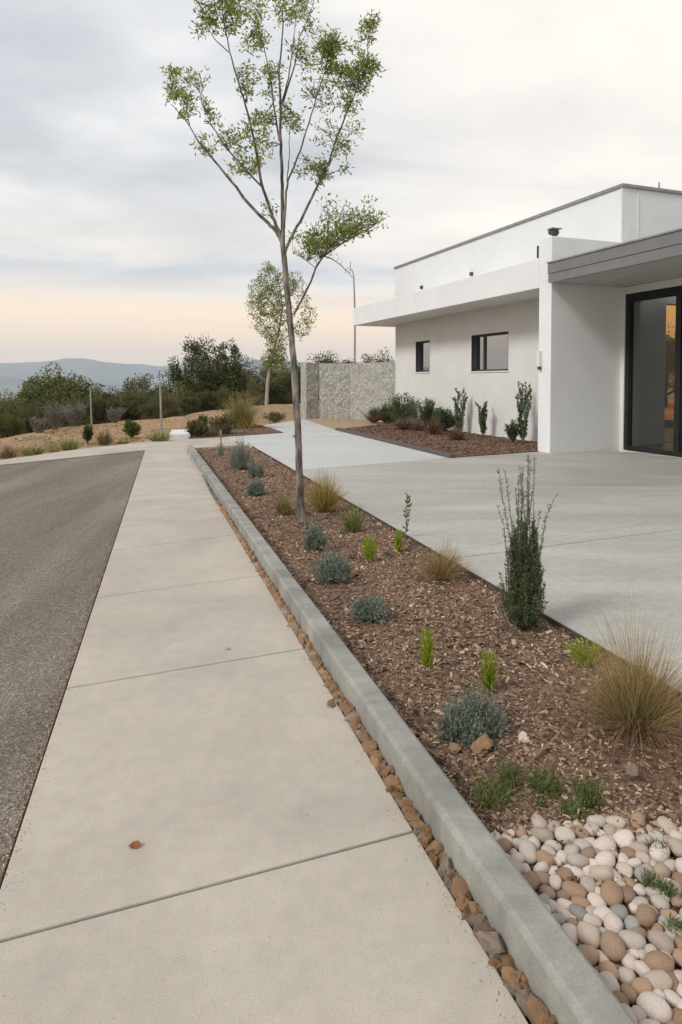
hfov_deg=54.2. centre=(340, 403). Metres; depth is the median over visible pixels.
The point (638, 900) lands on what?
river cobble
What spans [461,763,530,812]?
herb tuft
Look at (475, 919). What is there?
rock
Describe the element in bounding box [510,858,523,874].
river cobble
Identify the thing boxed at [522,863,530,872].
river cobble
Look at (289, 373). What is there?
dense tree
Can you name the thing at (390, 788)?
rock
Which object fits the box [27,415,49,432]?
bare brushwood
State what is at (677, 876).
river cobble
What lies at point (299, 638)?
rock
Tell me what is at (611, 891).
river cobble
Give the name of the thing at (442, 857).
rock
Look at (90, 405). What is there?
thin post
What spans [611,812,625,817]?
river cobble
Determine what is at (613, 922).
river cobble
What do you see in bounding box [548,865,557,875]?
river cobble
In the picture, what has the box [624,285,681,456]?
sliding door
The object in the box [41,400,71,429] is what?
bare brushwood
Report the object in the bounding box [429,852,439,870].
rock
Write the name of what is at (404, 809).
rock
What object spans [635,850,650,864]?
river cobble
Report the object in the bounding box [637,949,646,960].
river cobble
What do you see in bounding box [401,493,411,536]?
sapling
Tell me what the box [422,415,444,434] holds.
russet grass
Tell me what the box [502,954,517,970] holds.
rock
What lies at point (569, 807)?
herb tuft
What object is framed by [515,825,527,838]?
river cobble
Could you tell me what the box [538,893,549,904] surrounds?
river cobble
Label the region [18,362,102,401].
dense tree
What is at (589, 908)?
river cobble
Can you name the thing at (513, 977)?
rock
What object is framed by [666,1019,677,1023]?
river cobble
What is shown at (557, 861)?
river cobble
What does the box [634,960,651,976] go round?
river cobble
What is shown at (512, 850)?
river cobble
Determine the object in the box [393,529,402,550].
lime tuft
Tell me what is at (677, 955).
river cobble
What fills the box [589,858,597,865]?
river cobble
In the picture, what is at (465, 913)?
rock
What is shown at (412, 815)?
rock
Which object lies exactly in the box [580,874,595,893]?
river cobble
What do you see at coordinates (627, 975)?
river cobble
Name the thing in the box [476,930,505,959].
rock
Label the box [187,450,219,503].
strip gravel
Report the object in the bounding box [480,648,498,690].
lime tuft
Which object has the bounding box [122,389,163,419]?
dense tree
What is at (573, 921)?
river cobble
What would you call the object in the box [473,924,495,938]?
rock
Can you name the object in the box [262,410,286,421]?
bush
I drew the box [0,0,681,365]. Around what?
sky
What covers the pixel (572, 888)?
river cobble
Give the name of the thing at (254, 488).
cushion shrub
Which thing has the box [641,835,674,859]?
herb tuft
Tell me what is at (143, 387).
dense tree
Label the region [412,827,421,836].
rock
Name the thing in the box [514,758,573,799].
herb tuft
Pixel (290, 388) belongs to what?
dense tree
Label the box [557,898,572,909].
river cobble
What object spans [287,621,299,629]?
rock
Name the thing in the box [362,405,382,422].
russet grass
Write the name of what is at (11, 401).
dense tree
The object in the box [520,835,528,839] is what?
river cobble
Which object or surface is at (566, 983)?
kerb
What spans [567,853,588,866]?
river cobble
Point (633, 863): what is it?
river cobble
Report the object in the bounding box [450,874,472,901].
rock
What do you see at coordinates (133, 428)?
bush
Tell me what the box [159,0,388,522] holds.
young tree
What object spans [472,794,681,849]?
stray mulch
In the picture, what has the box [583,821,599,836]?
river cobble
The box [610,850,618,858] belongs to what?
river cobble
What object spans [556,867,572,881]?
river cobble
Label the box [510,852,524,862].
river cobble
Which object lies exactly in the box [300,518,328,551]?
cushion shrub
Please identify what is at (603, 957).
river cobble
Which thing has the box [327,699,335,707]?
rock
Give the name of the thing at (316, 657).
rock
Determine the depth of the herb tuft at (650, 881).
1.83 m
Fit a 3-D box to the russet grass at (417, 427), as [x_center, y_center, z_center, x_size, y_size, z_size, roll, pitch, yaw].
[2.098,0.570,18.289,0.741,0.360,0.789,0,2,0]
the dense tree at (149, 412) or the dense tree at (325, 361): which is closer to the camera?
the dense tree at (149, 412)
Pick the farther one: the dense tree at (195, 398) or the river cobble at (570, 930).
the dense tree at (195, 398)
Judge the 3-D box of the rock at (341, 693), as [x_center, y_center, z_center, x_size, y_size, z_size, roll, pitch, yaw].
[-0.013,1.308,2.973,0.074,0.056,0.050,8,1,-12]
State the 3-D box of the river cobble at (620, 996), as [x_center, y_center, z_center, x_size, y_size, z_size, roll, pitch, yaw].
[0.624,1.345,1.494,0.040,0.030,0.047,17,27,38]
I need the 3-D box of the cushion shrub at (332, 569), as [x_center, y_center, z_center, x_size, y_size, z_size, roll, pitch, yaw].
[-0.074,1.137,4.702,0.321,0.252,0.293,1,2,17]
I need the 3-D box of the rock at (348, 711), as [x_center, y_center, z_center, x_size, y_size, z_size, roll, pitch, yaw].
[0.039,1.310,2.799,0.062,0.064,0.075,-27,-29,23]
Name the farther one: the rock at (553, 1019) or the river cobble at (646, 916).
the river cobble at (646, 916)
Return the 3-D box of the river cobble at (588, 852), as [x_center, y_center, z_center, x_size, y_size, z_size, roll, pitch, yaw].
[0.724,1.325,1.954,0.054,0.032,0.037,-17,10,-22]
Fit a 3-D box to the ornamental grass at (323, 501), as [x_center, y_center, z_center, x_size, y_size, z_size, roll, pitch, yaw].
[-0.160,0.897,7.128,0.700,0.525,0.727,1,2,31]
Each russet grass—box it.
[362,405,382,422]
[390,413,421,429]
[407,419,427,430]
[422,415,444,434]
[444,424,467,439]
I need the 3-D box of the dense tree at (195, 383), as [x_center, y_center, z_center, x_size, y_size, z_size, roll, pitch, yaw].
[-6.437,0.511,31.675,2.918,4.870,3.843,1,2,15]
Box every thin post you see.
[89,386,91,423]
[159,381,162,435]
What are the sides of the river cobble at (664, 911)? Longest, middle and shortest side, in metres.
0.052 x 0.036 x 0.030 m
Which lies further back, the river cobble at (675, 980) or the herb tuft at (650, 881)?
the herb tuft at (650, 881)
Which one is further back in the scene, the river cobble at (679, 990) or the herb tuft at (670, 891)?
the herb tuft at (670, 891)
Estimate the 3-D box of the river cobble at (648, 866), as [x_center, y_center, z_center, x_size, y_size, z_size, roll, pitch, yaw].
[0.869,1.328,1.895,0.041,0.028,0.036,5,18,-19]
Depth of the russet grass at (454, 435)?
15.46 m
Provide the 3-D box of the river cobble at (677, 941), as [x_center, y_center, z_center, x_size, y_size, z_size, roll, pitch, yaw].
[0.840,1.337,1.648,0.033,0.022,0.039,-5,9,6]
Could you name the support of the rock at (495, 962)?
on the strip soil
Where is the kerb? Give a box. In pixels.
[188,445,635,1023]
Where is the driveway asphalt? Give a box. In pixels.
[0,451,143,888]
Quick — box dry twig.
[527,707,580,763]
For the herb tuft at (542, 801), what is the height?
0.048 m
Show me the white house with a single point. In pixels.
(561, 309)
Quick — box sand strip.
[305,418,387,429]
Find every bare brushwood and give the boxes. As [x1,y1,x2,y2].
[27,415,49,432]
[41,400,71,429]
[59,400,89,426]
[105,405,128,422]
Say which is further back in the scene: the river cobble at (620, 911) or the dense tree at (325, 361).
the dense tree at (325, 361)
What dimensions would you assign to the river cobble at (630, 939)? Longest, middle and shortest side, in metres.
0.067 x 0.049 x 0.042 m
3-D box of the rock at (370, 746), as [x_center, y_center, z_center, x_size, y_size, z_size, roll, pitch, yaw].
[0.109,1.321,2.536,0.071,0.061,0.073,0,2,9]
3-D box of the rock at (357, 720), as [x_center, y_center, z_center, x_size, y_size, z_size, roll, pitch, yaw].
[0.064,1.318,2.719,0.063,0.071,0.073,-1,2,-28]
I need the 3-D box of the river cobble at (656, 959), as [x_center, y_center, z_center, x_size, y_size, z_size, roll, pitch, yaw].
[0.756,1.332,1.584,0.068,0.046,0.057,2,-14,-18]
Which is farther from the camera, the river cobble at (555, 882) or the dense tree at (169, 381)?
the dense tree at (169, 381)
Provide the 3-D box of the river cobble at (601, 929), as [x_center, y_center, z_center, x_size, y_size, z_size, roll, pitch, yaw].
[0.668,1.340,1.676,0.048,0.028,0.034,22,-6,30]
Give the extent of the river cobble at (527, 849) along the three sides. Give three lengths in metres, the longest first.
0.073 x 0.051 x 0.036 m
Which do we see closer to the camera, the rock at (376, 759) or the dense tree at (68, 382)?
the rock at (376, 759)
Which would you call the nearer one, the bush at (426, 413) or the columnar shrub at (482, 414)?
the columnar shrub at (482, 414)
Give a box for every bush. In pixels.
[80,423,93,442]
[122,419,141,437]
[184,419,208,436]
[198,413,207,423]
[205,410,239,433]
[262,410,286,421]
[368,403,393,422]
[384,392,417,421]
[408,398,438,428]
[432,406,459,431]
[504,419,519,442]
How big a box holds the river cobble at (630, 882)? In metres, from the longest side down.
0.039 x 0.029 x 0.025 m
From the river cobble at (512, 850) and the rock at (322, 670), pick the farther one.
the rock at (322, 670)
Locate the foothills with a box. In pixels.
[0,376,673,394]
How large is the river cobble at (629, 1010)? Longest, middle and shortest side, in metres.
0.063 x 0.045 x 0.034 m
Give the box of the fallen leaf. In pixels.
[129,840,141,847]
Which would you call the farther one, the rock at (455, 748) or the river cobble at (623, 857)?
the rock at (455, 748)
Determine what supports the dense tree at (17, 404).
on the ground at (669, 412)
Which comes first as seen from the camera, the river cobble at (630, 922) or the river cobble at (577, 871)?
the river cobble at (630, 922)
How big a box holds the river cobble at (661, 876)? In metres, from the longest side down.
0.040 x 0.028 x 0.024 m
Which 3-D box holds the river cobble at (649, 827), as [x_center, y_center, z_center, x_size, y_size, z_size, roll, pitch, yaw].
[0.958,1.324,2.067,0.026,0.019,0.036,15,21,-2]
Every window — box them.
[414,340,429,372]
[470,331,508,372]
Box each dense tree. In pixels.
[0,389,66,429]
[0,394,35,415]
[0,399,28,436]
[0,402,33,438]
[3,412,30,436]
[13,375,82,410]
[16,402,60,432]
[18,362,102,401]
[38,392,83,429]
[45,365,122,423]
[47,383,87,417]
[64,404,89,426]
[73,390,114,423]
[80,390,120,424]
[92,398,125,423]
[95,382,150,419]
[106,377,151,419]
[113,373,180,406]
[116,391,152,420]
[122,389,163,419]
[138,394,158,419]
[139,378,195,414]
[148,390,184,418]
[154,361,213,390]
[155,375,205,405]
[155,388,188,415]
[167,331,249,404]
[177,387,203,415]
[178,364,219,410]
[179,391,201,413]
[196,388,217,411]
[197,379,231,409]
[207,384,239,409]
[228,355,274,405]
[229,368,264,406]
[234,378,263,405]
[248,347,281,403]
[249,367,288,404]
[257,360,300,400]
[271,374,300,403]
[283,366,300,403]
[305,351,330,362]
[315,351,353,362]
[340,353,375,362]
[368,347,393,362]
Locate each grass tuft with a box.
[0,443,20,457]
[12,444,53,455]
[42,438,61,452]
[60,436,82,450]
[94,426,117,443]
[112,438,130,443]
[148,428,170,440]
[204,423,220,435]
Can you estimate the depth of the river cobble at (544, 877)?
1.85 m
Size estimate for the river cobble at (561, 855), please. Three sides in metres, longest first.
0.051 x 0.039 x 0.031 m
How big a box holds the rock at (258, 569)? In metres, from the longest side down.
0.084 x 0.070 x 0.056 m
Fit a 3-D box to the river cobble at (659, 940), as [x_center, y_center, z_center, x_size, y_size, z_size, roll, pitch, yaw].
[0.790,1.327,1.644,0.047,0.040,0.062,15,-2,-42]
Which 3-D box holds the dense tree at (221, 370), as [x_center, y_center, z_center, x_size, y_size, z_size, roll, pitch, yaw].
[-6.114,-0.319,32.669,3.964,6.517,5.247,0,2,13]
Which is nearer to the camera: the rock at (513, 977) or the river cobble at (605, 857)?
the rock at (513, 977)
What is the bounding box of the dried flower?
[214,430,224,454]
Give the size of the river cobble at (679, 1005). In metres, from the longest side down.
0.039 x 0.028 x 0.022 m
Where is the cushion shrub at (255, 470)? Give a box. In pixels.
[246,458,265,477]
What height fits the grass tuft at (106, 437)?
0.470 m
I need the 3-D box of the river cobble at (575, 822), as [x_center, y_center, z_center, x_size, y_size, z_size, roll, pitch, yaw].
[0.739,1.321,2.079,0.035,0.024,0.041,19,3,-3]
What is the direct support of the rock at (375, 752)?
on the strip soil
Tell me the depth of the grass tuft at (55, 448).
13.20 m
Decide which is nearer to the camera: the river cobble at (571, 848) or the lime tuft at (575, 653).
the river cobble at (571, 848)
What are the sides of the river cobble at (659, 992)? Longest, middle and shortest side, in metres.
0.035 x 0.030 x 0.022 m
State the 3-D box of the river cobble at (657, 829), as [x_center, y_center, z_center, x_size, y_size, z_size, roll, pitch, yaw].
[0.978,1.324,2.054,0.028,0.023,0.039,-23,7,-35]
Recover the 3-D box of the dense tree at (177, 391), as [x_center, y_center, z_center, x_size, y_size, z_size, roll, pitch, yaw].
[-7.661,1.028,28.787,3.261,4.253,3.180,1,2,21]
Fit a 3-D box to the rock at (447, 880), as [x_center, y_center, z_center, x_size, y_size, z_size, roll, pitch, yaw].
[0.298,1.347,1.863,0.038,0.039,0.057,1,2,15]
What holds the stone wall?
on the sand strip
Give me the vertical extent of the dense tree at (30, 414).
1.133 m
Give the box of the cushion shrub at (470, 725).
[429,676,510,746]
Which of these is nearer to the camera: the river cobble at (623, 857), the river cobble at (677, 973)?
the river cobble at (677, 973)
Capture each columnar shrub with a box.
[451,388,467,430]
[475,401,488,435]
[515,381,531,442]
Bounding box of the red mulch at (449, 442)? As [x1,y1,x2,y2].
[189,422,537,455]
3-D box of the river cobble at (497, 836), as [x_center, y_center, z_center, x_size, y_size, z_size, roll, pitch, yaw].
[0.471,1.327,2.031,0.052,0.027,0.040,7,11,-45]
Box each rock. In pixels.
[255,567,263,571]
[287,616,296,622]
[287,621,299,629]
[297,636,308,643]
[304,642,312,649]
[309,654,320,660]
[312,662,323,667]
[318,668,329,673]
[320,675,332,681]
[324,680,337,689]
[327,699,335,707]
[329,684,338,691]
[331,691,343,697]
[339,702,349,713]
[342,702,352,714]
[344,706,355,716]
[345,712,359,722]
[349,716,361,727]
[357,731,372,742]
[363,740,378,756]
[369,750,382,757]
[370,753,383,767]
[375,766,382,773]
[380,765,394,779]
[381,760,387,765]
[384,775,400,789]
[385,785,394,792]
[391,790,403,799]
[394,798,405,811]
[396,784,403,792]
[401,806,418,814]
[402,800,413,807]
[404,808,422,830]
[408,820,424,830]
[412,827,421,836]
[417,831,432,849]
[423,824,433,840]
[425,840,443,854]
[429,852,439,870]
[437,856,453,879]
[438,853,446,864]
[442,875,451,893]
[448,742,462,753]
[448,869,457,877]
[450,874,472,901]
[455,889,471,912]
[461,905,470,921]
[468,901,482,913]
[468,913,490,929]
[470,732,492,753]
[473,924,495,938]
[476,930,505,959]
[488,956,502,976]
[501,967,527,991]
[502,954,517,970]
[503,982,521,1000]
[516,990,537,1017]
[518,731,529,741]
[522,981,531,992]
[525,995,550,1023]
[546,1014,557,1023]
[625,763,638,776]
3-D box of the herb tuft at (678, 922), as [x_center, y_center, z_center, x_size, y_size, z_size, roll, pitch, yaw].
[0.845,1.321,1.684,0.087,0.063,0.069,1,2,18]
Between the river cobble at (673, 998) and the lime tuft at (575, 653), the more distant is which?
the lime tuft at (575, 653)
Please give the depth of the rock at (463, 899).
1.77 m
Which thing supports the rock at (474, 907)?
on the strip soil
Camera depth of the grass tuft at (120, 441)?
14.87 m
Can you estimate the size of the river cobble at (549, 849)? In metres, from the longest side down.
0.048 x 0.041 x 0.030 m
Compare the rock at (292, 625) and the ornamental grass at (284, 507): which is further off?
the ornamental grass at (284, 507)
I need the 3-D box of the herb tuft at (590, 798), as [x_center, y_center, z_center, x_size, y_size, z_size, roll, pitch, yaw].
[0.821,1.273,2.210,0.170,0.122,0.173,0,2,0]
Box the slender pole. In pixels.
[348,261,355,362]
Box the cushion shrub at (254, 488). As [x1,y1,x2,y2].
[246,477,267,495]
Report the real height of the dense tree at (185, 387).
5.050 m
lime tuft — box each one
[360,537,376,560]
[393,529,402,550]
[419,627,434,667]
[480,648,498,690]
[559,635,608,665]
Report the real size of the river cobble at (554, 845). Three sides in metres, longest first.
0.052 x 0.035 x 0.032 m
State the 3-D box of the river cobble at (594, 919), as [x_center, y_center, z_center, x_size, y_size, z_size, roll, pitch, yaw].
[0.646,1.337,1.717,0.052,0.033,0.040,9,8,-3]
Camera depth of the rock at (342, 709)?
2.84 m
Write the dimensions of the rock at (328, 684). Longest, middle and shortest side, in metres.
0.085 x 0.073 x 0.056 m
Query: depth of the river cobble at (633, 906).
1.75 m
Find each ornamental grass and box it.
[212,386,270,427]
[269,485,295,513]
[293,468,349,511]
[337,499,367,532]
[404,537,478,584]
[529,581,681,791]
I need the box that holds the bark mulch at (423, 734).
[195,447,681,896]
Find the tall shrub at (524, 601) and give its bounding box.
[497,454,556,628]
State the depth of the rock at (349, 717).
2.74 m
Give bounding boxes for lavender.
[227,429,255,469]
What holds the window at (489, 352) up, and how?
in the white house
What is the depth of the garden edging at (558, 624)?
4.63 m
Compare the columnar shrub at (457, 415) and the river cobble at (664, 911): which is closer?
the river cobble at (664, 911)
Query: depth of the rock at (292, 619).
3.87 m
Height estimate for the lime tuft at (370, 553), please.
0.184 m
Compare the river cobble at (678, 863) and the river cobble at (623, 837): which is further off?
the river cobble at (623, 837)
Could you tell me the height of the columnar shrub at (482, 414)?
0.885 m
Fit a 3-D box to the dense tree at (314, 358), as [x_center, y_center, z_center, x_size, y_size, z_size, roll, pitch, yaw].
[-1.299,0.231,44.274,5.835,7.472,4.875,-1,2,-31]
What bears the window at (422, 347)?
in the white house
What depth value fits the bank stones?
15.89 m
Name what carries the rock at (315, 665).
on the strip soil
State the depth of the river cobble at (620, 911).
1.74 m
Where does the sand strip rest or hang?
on the ground at (669, 412)
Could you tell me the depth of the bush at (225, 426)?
16.98 m
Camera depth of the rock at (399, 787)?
2.28 m
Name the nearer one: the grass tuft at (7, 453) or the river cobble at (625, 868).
the river cobble at (625, 868)
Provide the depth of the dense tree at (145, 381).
28.95 m
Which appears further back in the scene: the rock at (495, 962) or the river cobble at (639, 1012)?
the rock at (495, 962)
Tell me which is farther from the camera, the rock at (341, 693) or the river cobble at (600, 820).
the rock at (341, 693)
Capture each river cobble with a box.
[491,831,500,839]
[496,838,510,852]
[501,832,512,847]
[505,829,514,838]
[508,848,517,855]
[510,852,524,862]
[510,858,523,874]
[511,838,521,849]
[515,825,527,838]
[519,839,536,864]
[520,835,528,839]
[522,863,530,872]
[523,871,539,891]
[528,836,540,850]
[531,814,547,827]
[531,827,553,842]
[533,861,548,872]
[535,871,549,885]
[536,849,553,867]
[538,885,555,899]
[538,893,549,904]
[541,844,555,856]
[544,839,561,851]
[547,820,560,832]
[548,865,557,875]
[549,874,562,890]
[549,899,558,912]
[552,913,565,925]
[553,857,561,865]
[554,826,575,844]
[555,906,570,919]
[556,850,567,864]
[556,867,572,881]
[556,889,570,899]
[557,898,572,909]
[562,820,572,827]
[562,881,586,897]
[562,923,577,944]
[564,843,579,853]
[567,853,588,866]
[567,918,577,926]
[569,866,584,877]
[569,904,586,920]
[570,825,589,838]
[571,896,589,908]
[572,838,590,851]
[573,820,582,826]
[576,921,600,948]
[579,847,595,858]
[579,945,598,966]
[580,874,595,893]
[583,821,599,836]
[583,865,591,872]
[583,913,601,927]
[584,837,594,847]
[585,905,594,913]
[586,815,606,827]
[587,892,606,908]
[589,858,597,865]
[590,865,613,881]
[593,836,615,850]
[593,906,611,923]
[594,850,614,867]
[595,886,600,894]
[597,829,606,836]
[597,949,609,964]
[598,927,606,934]
[598,960,618,980]
[599,971,619,991]
[600,879,623,906]
[600,930,625,961]
[603,824,615,835]
[604,815,625,828]
[604,912,623,934]
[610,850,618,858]
[610,904,627,920]
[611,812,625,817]
[611,868,621,881]
[612,991,629,1005]
[613,829,634,848]
[616,861,633,877]
[616,880,626,886]
[617,853,628,862]
[618,930,645,949]
[618,966,635,984]
[619,846,635,858]
[620,886,635,903]
[620,983,637,1004]
[621,953,635,972]
[621,1003,637,1023]
[622,877,635,887]
[623,915,640,929]
[624,825,635,836]
[626,948,638,959]
[628,858,641,869]
[628,902,637,913]
[630,811,645,829]
[630,841,648,853]
[630,977,652,995]
[631,926,647,940]
[631,1005,646,1021]
[632,896,648,905]
[633,883,646,895]
[634,866,651,882]
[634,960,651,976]
[635,828,645,834]
[635,833,653,845]
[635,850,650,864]
[636,903,656,927]
[636,991,672,1023]
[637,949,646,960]
[638,1019,660,1023]
[641,863,653,871]
[643,950,674,971]
[643,969,672,990]
[644,944,656,952]
[645,824,652,831]
[645,885,661,895]
[647,929,674,954]
[648,830,664,843]
[648,904,658,917]
[649,841,669,862]
[650,858,656,866]
[650,894,669,909]
[651,871,664,879]
[651,923,663,931]
[653,827,664,834]
[653,863,670,877]
[653,988,665,999]
[656,816,678,835]
[656,915,666,925]
[659,908,677,918]
[661,891,670,902]
[662,917,681,936]
[663,835,672,844]
[663,859,676,873]
[663,989,680,1008]
[665,930,674,942]
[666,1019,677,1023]
[667,880,681,895]
[667,971,678,991]
[668,838,681,857]
[669,830,681,839]
[671,894,681,907]
[672,872,681,885]
[672,948,681,967]
[672,1008,681,1023]
[673,969,681,982]
[674,936,681,948]
[675,857,681,872]
[676,983,681,997]
[676,998,681,1008]
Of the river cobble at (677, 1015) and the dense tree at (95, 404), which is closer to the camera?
the river cobble at (677, 1015)
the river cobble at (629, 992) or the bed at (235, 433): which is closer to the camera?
the river cobble at (629, 992)
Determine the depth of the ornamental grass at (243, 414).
19.28 m
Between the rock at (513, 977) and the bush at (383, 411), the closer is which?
the rock at (513, 977)
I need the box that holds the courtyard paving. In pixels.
[226,419,681,691]
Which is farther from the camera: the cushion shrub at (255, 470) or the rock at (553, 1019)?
the cushion shrub at (255, 470)
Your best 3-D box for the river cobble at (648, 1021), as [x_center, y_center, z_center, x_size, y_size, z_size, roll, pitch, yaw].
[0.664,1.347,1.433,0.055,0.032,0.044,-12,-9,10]
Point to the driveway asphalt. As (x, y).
(60, 520)
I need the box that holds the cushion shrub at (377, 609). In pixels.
[347,594,390,625]
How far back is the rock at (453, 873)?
1.89 m
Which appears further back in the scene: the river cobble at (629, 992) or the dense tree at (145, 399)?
the dense tree at (145, 399)
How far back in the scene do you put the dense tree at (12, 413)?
18.75 m
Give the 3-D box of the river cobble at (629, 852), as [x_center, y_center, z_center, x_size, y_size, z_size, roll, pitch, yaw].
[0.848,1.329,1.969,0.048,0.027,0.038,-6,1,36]
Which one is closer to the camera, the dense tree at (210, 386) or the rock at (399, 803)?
the rock at (399, 803)
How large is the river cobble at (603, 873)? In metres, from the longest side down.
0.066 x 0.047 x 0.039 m
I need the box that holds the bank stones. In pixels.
[0,404,300,456]
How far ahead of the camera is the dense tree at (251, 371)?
35.32 m
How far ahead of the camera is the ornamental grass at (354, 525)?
6.17 m
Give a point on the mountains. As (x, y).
(104, 372)
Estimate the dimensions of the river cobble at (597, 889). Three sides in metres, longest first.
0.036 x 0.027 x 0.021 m
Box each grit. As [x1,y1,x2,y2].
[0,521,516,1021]
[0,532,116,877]
[481,813,681,975]
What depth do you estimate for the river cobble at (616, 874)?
1.86 m
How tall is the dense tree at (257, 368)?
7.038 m
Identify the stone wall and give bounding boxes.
[301,362,394,422]
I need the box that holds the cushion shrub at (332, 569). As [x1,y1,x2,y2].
[310,548,354,584]
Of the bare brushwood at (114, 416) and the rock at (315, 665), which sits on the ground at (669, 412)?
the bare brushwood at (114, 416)
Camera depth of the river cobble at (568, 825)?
2.08 m
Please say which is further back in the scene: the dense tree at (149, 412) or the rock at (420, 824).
the dense tree at (149, 412)
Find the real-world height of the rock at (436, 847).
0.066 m
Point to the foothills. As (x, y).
(10, 384)
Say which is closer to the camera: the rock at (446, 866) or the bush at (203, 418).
the rock at (446, 866)
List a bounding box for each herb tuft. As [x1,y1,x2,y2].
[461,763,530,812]
[493,751,530,788]
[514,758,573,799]
[531,794,547,807]
[553,793,594,821]
[564,768,613,808]
[639,868,666,890]
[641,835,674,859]
[658,913,681,936]
[659,877,681,904]
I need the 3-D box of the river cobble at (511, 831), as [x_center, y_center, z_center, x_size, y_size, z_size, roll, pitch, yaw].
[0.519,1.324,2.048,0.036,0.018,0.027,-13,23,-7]
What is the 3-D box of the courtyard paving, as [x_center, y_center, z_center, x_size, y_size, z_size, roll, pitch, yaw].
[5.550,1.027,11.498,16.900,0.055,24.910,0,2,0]
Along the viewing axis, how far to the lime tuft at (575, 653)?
3.31 m
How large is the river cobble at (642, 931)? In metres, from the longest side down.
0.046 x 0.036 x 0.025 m
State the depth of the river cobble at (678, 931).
1.68 m
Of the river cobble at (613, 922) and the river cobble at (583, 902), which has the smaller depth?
the river cobble at (613, 922)
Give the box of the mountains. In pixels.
[0,358,674,385]
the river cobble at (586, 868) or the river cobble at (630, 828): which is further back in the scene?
the river cobble at (630, 828)
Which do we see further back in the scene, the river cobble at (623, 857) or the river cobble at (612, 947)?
the river cobble at (623, 857)
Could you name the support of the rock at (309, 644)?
on the strip soil
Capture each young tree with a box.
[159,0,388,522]
[244,261,317,404]
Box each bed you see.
[189,425,282,438]
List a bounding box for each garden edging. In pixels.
[252,446,681,699]
[335,428,454,457]
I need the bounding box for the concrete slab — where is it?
[170,429,189,439]
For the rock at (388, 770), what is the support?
on the strip soil
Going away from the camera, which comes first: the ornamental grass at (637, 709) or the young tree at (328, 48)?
the ornamental grass at (637, 709)
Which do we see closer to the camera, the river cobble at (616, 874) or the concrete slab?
the river cobble at (616, 874)
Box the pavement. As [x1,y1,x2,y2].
[0,437,527,1023]
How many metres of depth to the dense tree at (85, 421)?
20.33 m
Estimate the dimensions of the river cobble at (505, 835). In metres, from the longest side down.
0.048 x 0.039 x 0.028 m
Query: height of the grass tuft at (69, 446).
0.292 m
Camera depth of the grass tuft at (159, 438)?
15.31 m
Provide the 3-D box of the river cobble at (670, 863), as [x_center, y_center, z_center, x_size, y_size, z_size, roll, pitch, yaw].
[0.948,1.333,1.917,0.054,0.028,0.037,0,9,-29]
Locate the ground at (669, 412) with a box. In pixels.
[0,392,673,459]
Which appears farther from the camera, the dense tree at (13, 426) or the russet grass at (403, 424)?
the russet grass at (403, 424)
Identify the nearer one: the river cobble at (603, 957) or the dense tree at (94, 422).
the river cobble at (603, 957)
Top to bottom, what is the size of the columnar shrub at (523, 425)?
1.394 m
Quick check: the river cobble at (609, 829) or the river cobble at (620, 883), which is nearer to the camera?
the river cobble at (620, 883)
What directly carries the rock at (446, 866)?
on the strip soil
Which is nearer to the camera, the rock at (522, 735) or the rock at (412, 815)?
the rock at (412, 815)
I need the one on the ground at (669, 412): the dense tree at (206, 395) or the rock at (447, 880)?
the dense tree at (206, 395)
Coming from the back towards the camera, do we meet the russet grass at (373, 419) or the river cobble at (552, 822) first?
the russet grass at (373, 419)
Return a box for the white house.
[353,182,681,457]

